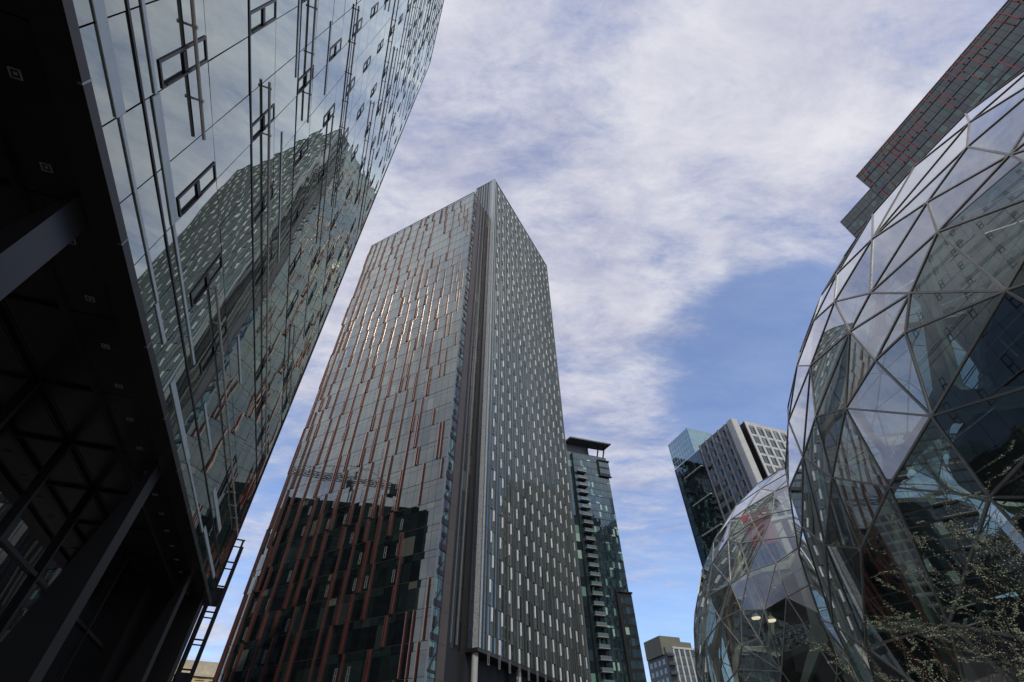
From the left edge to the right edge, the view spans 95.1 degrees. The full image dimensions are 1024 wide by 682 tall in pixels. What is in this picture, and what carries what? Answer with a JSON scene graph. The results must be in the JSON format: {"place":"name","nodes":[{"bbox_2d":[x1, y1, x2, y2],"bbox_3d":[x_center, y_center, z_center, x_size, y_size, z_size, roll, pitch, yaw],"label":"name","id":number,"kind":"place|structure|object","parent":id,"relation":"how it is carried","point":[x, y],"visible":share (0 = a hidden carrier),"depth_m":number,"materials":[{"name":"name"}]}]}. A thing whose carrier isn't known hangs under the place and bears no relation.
{"place":"outdoors","nodes":[
{"label":"outdoors","id":0,"kind":"place"},
{"bbox_2d":[171,660,218,681],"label":"tan brick building","id":1,"kind":"structure","parent":0,"point":[205,671],"depth_m":101.08,"materials":[{"name":"beige brick"}]},
{"bbox_2d":[212,179,590,681],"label":"red finned tower","id":2,"kind":"structure","parent":0,"point":[421,527],"depth_m":87.23,"materials":[{"name":"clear glass"}]},
{"bbox_2d":[487,651,489,665],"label":"slot window","id":3,"kind":"structure","parent":2,"relation":"in","point":[487,651],"depth_m":65.60,"materials":[{"name":"grey glass"}]},
{"bbox_2d":[181,0,1006,681],"label":"sky","id":4,"kind":"structure","parent":0,"point":[681,174],"materials":[{"name":"blue"}]},
{"bbox_2d":[566,436,646,681],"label":"condo tower","id":5,"kind":"structure","parent":0,"point":[614,647],"depth_m":167.47,"materials":[{"name":"teal glass"}]},
{"bbox_2d":[644,636,697,681],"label":"apartment block","id":6,"kind":"structure","parent":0,"point":[670,659],"depth_m":190.06,"materials":[{"name":"grey concrete"}]},
{"bbox_2d":[840,0,1023,237],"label":"dark glass tower","id":7,"kind":"structure","parent":0,"point":[989,60],"depth_m":133.74,"materials":[{"name":"glass"}]},
{"label":"ground","id":8,"kind":"structure","parent":0,"visible":0},
{"bbox_2d":[172,539,244,681],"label":"steel frame tower","id":9,"kind":"structure","parent":8,"relation":"on","point":[217,601],"depth_m":20.99,"materials":[{"name":"black metal"}]},
{"bbox_2d":[0,0,443,681],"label":"glass office building","id":10,"kind":"structure","parent":8,"relation":"on","point":[188,190],"depth_m":10.91,"materials":[{"name":"grey glass"}]},
{"bbox_2d":[158,35,207,88],"bbox_3d":[-5.566,-4.781,8.006,0.046,1.620,0.440,14,-47,-15],"label":"window","id":11,"kind":"structure","parent":10,"relation":"in","point":[184,49],"depth_m":7.92,"materials":[{"name":"brown metal"}]},
{"bbox_2d":[177,162,216,217],"bbox_3d":[-6.428,-3.131,9.625,0.046,1.620,0.440,14,-47,-15],"label":"window","id":12,"kind":"structure","parent":10,"relation":"in","point":[197,181],"depth_m":9.55,"materials":[{"name":"brown metal"}]},
{"bbox_2d":[190,253,222,307],"bbox_3d":[-7.290,-1.481,11.243,0.046,1.620,0.440,14,-47,-15],"label":"window","id":13,"kind":"structure","parent":10,"relation":"in","point":[208,282],"depth_m":11.18,"materials":[{"name":"brown metal"}]},
{"bbox_2d":[200,322,227,373],"bbox_3d":[-8.153,0.169,12.862,0.046,1.620,0.440,14,-47,-15],"label":"window","id":14,"kind":"structure","parent":10,"relation":"in","point":[215,349],"depth_m":12.78,"materials":[{"name":"brown metal"}]},
{"bbox_2d":[218,455,236,498],"bbox_3d":[-10.740,5.120,17.717,0.046,1.620,0.440,14,-47,-15],"label":"window","id":15,"kind":"structure","parent":10,"relation":"in","point":[228,475],"depth_m":17.63,"materials":[{"name":"brown metal"}]},
{"bbox_2d":[225,511,240,548],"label":"window","id":16,"kind":"structure","parent":10,"relation":"in","point":[233,528],"depth_m":20.87,"materials":[{"name":"brown metal"}]},
{"bbox_2d":[254,250,271,287],"bbox_3d":[-8.189,-2.396,15.458,0.046,1.620,0.440,14,-47,-15],"label":"window","id":17,"kind":"structure","parent":10,"relation":"in","point":[263,265],"depth_m":15.38,"materials":[{"name":"brown metal"}]},
{"bbox_2d":[256,383,269,417],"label":"window","id":18,"kind":"structure","parent":10,"relation":"in","point":[263,400],"depth_m":20.25,"materials":[{"name":"brown metal"}]},
{"bbox_2d":[257,442,268,472],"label":"window","id":19,"kind":"structure","parent":10,"relation":"in","point":[263,456],"depth_m":23.46,"materials":[{"name":"brown metal"}]},
{"bbox_2d":[250,0,276,34],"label":"window","id":20,"kind":"structure","parent":10,"relation":"in","point":[263,8],"depth_m":10.56,"materials":[{"name":"brown metal"}]},
{"bbox_2d":[252,103,274,142],"bbox_3d":[-6.464,-5.696,12.221,0.046,1.620,0.440,14,-47,-15],"label":"window","id":21,"kind":"structure","parent":10,"relation":"in","point":[262,117],"depth_m":12.15,"materials":[{"name":"brown metal"}]},
{"bbox_2d":[253,185,273,224],"bbox_3d":[-7.326,-4.046,13.840,0.046,1.620,0.440,14,-47,-15],"label":"window","id":22,"kind":"structure","parent":10,"relation":"in","point":[263,199],"depth_m":13.77,"materials":[{"name":"brown metal"}]},
{"bbox_2d":[256,346,270,380],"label":"window","id":23,"kind":"structure","parent":10,"relation":"in","point":[263,364],"depth_m":18.63,"materials":[{"name":"brown metal"}]},
{"bbox_2d":[257,414,269,446],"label":"window","id":24,"kind":"structure","parent":10,"relation":"in","point":[263,430],"depth_m":21.85,"materials":[{"name":"brown metal"}]},
{"bbox_2d":[282,387,291,412],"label":"window","id":25,"kind":"structure","parent":10,"relation":"in","point":[291,387],"depth_m":26.02,"materials":[{"name":"brown metal"}]},
{"bbox_2d":[284,360,293,384],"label":"window","id":26,"kind":"structure","parent":10,"relation":"in","point":[288,373],"depth_m":24.43,"materials":[{"name":"brown metal"}]},
{"bbox_2d":[287,290,298,318],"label":"window","id":27,"kind":"structure","parent":10,"relation":"in","point":[292,303],"depth_m":21.20,"materials":[{"name":"brown metal"}]},
{"bbox_2d":[289,247,301,276],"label":"window","id":28,"kind":"structure","parent":10,"relation":"in","point":[295,264],"depth_m":19.62,"materials":[{"name":"brown metal"}]},
{"bbox_2d":[291,197,304,227],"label":"window","id":29,"kind":"structure","parent":10,"relation":"in","point":[298,214],"depth_m":18.03,"materials":[{"name":"brown metal"}]},
{"bbox_2d":[294,138,308,167],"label":"window","id":30,"kind":"structure","parent":10,"relation":"in","point":[301,148],"depth_m":16.39,"materials":[{"name":"brown metal"}]},
{"bbox_2d":[298,65,313,94],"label":"window","id":31,"kind":"structure","parent":10,"relation":"in","point":[306,84],"depth_m":14.71,"materials":[{"name":"brown metal"}]},
{"bbox_2d":[305,314,313,336],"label":"window","id":32,"kind":"structure","parent":10,"relation":"in","point":[313,314],"depth_m":27.04,"materials":[{"name":"brown metal"}]},
{"bbox_2d":[308,282,316,304],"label":"window","id":33,"kind":"structure","parent":10,"relation":"in","point":[312,293],"depth_m":25.43,"materials":[{"name":"brown metal"}]},
{"bbox_2d":[311,246,320,269],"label":"window","id":34,"kind":"structure","parent":10,"relation":"in","point":[320,246],"depth_m":23.82,"materials":[{"name":"brown metal"}]},
{"bbox_2d":[319,160,329,181],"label":"window","id":35,"kind":"structure","parent":10,"relation":"in","point":[329,160],"depth_m":20.50,"materials":[{"name":"brown metal"}]},
{"bbox_2d":[323,104,334,127],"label":"window","id":36,"kind":"structure","parent":10,"relation":"in","point":[329,111],"depth_m":18.95,"materials":[{"name":"brown metal"}]},
{"bbox_2d":[329,38,341,61],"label":"window","id":37,"kind":"structure","parent":10,"relation":"in","point":[335,45],"depth_m":17.35,"materials":[{"name":"brown metal"}]},
{"bbox_2d":[340,128,348,147],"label":"window","id":38,"kind":"structure","parent":10,"relation":"in","point":[348,128],"depth_m":23.20,"materials":[{"name":"brown metal"}]},
{"bbox_2d":[346,76,355,96],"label":"window","id":39,"kind":"structure","parent":10,"relation":"in","point":[355,76],"depth_m":21.61,"materials":[{"name":"brown metal"}]},
{"bbox_2d":[353,18,362,36],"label":"window","id":40,"kind":"structure","parent":10,"relation":"in","point":[362,18],"depth_m":20.01,"materials":[{"name":"grey glass"}]},
{"bbox_2d":[363,56,370,72],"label":"window","id":41,"kind":"structure","parent":10,"relation":"in","point":[370,56],"depth_m":24.16,"materials":[{"name":"brown metal"}]},
{"bbox_2d":[371,2,378,17],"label":"window","id":42,"kind":"structure","parent":10,"relation":"in","point":[378,2],"depth_m":22.56,"materials":[{"name":"brown metal"}]},
{"bbox_2d":[668,418,810,681],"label":"skyscraper","id":43,"kind":"structure","parent":8,"relation":"on","point":[725,469],"depth_m":160.17,"materials":[{"name":"grey glass"}]},
{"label":"plaza","id":44,"kind":"structure","parent":0,"visible":0},
{"bbox_2d":[693,465,845,681],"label":"glass dome","id":45,"kind":"structure","parent":44,"relation":"on","point":[790,601],"depth_m":34.70,"materials":[{"name":"clear glass"}]},
{"bbox_2d":[744,584,760,619],"bbox_3d":[15.980,17.139,31.719,0.585,2.980,0.600,-1,-45,0],"label":"pendant lamp","id":46,"kind":"object","parent":45,"relation":"hanging from","point":[755,616],"visible":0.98,"depth_m":30.67,"materials":[{"name":"beige"}]},
{"bbox_2d":[741,507,778,546],"bbox_3d":[17.709,13.385,33.559,1.914,2.500,0.140,-30,-52,25],"label":"pink panel","id":47,"kind":"object","parent":45,"relation":"attached to","point":[760,525],"visible":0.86,"depth_m":33.43,"materials":[{"name":"pink glass"}]},
{"bbox_2d":[756,579,775,622],"bbox_3d":[16.433,16.710,30.723,0.585,2.980,0.600,-1,-45,0],"label":"pendant lamp","id":48,"kind":"object","parent":45,"relation":"hanging from","point":[771,619],"visible":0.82,"depth_m":29.68,"materials":[{"name":"beige"}]},
{"bbox_2d":[785,67,1023,681],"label":"glass dome","id":49,"kind":"structure","parent":44,"relation":"on","point":[911,352],"depth_m":13.28,"materials":[{"name":"clear glass"}]},
{"bbox_2d":[806,441,1023,681],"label":"budding tree","id":50,"kind":"object","parent":44,"relation":"on","point":[1020,661],"visible":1,"depth_m":6.02,"materials":[{"name":"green plant"}]}
]}

